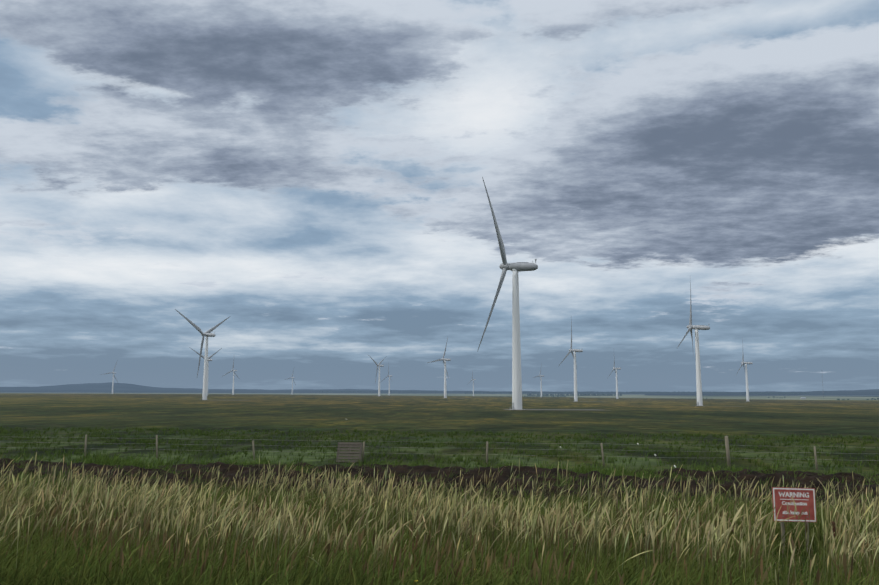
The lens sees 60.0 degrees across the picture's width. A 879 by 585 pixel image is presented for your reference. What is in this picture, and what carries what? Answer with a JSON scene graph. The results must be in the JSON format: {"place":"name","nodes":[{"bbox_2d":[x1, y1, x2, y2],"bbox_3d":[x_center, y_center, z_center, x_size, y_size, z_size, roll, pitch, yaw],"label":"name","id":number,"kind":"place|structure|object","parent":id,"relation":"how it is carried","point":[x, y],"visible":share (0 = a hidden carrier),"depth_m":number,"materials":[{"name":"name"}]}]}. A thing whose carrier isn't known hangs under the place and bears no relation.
{"place":"outdoors","nodes":[
{"label":"outdoors","id":0,"kind":"place"},
{"bbox_2d":[0,393,878,584],"bbox_3d":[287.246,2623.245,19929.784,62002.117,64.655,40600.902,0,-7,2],"label":"ground","id":1,"kind":"structure","parent":0,"point":[856,416],"depth_m":113.55,"materials":[{"name":"green plant"}]},
{"bbox_2d":[101,362,118,393],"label":"wind turbine","id":2,"kind":"object","parent":1,"relation":"on","point":[113,372],"visible":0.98,"depth_m":2192.96,"materials":[{"name":"paint"}]},
{"bbox_2d":[175,309,229,399],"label":"wind turbine","id":3,"kind":"object","parent":1,"relation":"on","point":[208,333],"visible":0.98,"depth_m":703.15,"materials":[{"name":"painted metal"},{"name":"fiberglass"}]},
{"bbox_2d":[189,347,221,395],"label":"wind turbine","id":4,"kind":"object","parent":1,"relation":"on","point":[202,356],"visible":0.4,"depth_m":1283.30,"materials":[{"name":"paint"}]},
{"bbox_2d":[223,361,237,394],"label":"wind turbine","id":5,"kind":"object","parent":1,"relation":"on","point":[233,378],"visible":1,"depth_m":1911.93,"materials":[{"name":"paint"}]},
{"bbox_2d":[336,442,362,462],"bbox_3d":[-4.321,7.686,36.565,1.200,0.950,0.139,-1,-24,10],"label":"pallet","id":6,"kind":"object","parent":1,"relation":"on","point":[356,447],"visible":0.92,"depth_m":36.52,"materials":[{"name":"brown wood"}]},
{"bbox_2d":[370,357,384,395],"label":"wind turbine","id":7,"kind":"object","parent":1,"relation":"on","point":[379,365],"visible":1,"depth_m":1502.28,"materials":[{"name":"paint"}]},
{"bbox_2d":[381,365,392,394],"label":"wind turbine","id":8,"kind":"object","parent":1,"relation":"on","point":[388,375],"visible":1,"depth_m":2344.10,"materials":[{"name":"paint"}]},
{"bbox_2d":[0,545,850,584],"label":"short verge grass","id":9,"kind":"structure","parent":1,"relation":"on","point":[11,583],"depth_m":9.01,"materials":[{"name":"green plant"}]},
{"bbox_2d":[0,452,878,584],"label":"tall verge grass","id":10,"kind":"structure","parent":1,"relation":"on","point":[388,533],"depth_m":11.12,"materials":[{"name":"green plant"}]},
{"bbox_2d":[0,425,878,531],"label":"pasture tussocks","id":11,"kind":"object","parent":1,"relation":"on","point":[99,460],"visible":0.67,"depth_m":41.88,"materials":[{"name":"green plant"}]},
{"bbox_2d":[0,458,878,520],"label":"bank","id":12,"kind":"structure","parent":1,"relation":"on","point":[526,471],"depth_m":25.76,"materials":[{"name":"brown soil"}]},
{"bbox_2d":[428,338,450,397],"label":"wind turbine","id":13,"kind":"object","parent":1,"relation":"on","point":[445,371],"visible":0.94,"depth_m":1193.88,"materials":[{"name":"paint"}]},
{"bbox_2d":[1,434,878,469],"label":"stock fence","id":14,"kind":"object","parent":1,"relation":"on","point":[727,451],"visible":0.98,"depth_m":35.77,"materials":[{"name":"grey wood"}]},
{"bbox_2d":[471,371,475,395],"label":"wind turbine","id":15,"kind":"object","parent":1,"relation":"on","point":[473,383],"visible":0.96,"depth_m":2715.84,"materials":[{"name":"paint"}]},
{"bbox_2d":[116,506,837,558],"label":"dock plants","id":16,"kind":"object","parent":1,"relation":"on","point":[833,526],"visible":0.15,"depth_m":13.66,"materials":[{"name":"brown plant"}]},
{"bbox_2d":[477,177,537,409],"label":"wind turbine","id":17,"kind":"object","parent":1,"relation":"on","point":[514,268],"visible":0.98,"depth_m":317.50,"materials":[{"name":"painted metal"},{"name":"fiberglass"}]},
{"bbox_2d":[533,364,543,396],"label":"wind turbine","id":18,"kind":"object","parent":1,"relation":"on","point":[541,380],"visible":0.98,"depth_m":2178.04,"materials":[{"name":"paint"}]},
{"bbox_2d":[319,390,808,398],"bbox_3d":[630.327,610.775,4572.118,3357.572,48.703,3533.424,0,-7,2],"label":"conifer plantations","id":19,"kind":"object","parent":1,"relation":"on","point":[604,394],"visible":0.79,"depth_m":5302.36,"materials":[{"name":"green plant"}]},
{"bbox_2d":[559,321,582,401],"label":"wind turbine","id":20,"kind":"object","parent":1,"relation":"on","point":[571,350],"visible":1,"depth_m":899.34,"materials":[{"name":"paint"}]},
{"bbox_2d":[607,359,620,398],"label":"wind turbine","id":21,"kind":"object","parent":1,"relation":"on","point":[614,368],"visible":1,"depth_m":1511.89,"materials":[{"name":"paint"}]},
{"bbox_2d":[505,401,744,409],"bbox_3d":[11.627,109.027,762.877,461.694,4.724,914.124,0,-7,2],"label":"crane pads","id":22,"kind":"object","parent":1,"relation":"on","point":[576,409],"visible":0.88,"depth_m":328.05,"materials":[{"name":"gravel"}]},
{"bbox_2d":[677,282,709,405],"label":"wind turbine","id":23,"kind":"object","parent":1,"relation":"on","point":[690,326],"visible":1,"depth_m":583.90,"materials":[{"name":"painted metal"},{"name":"fiberglass"}]},
{"bbox_2d":[737,338,752,400],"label":"wind turbine","id":24,"kind":"object","parent":1,"relation":"on","point":[747,388],"visible":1,"depth_m":1195.65,"materials":[{"name":"paint"}]},
{"bbox_2d":[772,487,816,558],"bbox_3d":[6.225,4.132,13.332,0.780,1.390,0.062,3,-11,-4],"label":"warning sign","id":25,"kind":"object","parent":1,"relation":"on","point":[803,498],"visible":0.9,"depth_m":13.38,"materials":[{"name":"red metal"}]},
{"bbox_2d":[0,382,878,394],"bbox_3d":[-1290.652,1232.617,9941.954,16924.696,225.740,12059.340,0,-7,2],"label":"distant hills","id":26,"kind":"structure","parent":0,"point":[100,388],"depth_m":9728.42,"materials":[{"name":"blue"}]},
{"bbox_2d":[0,0,878,391],"label":"sky","id":27,"kind":"structure","parent":0,"point":[306,174],"materials":[{"name":"grey"}]}
]}

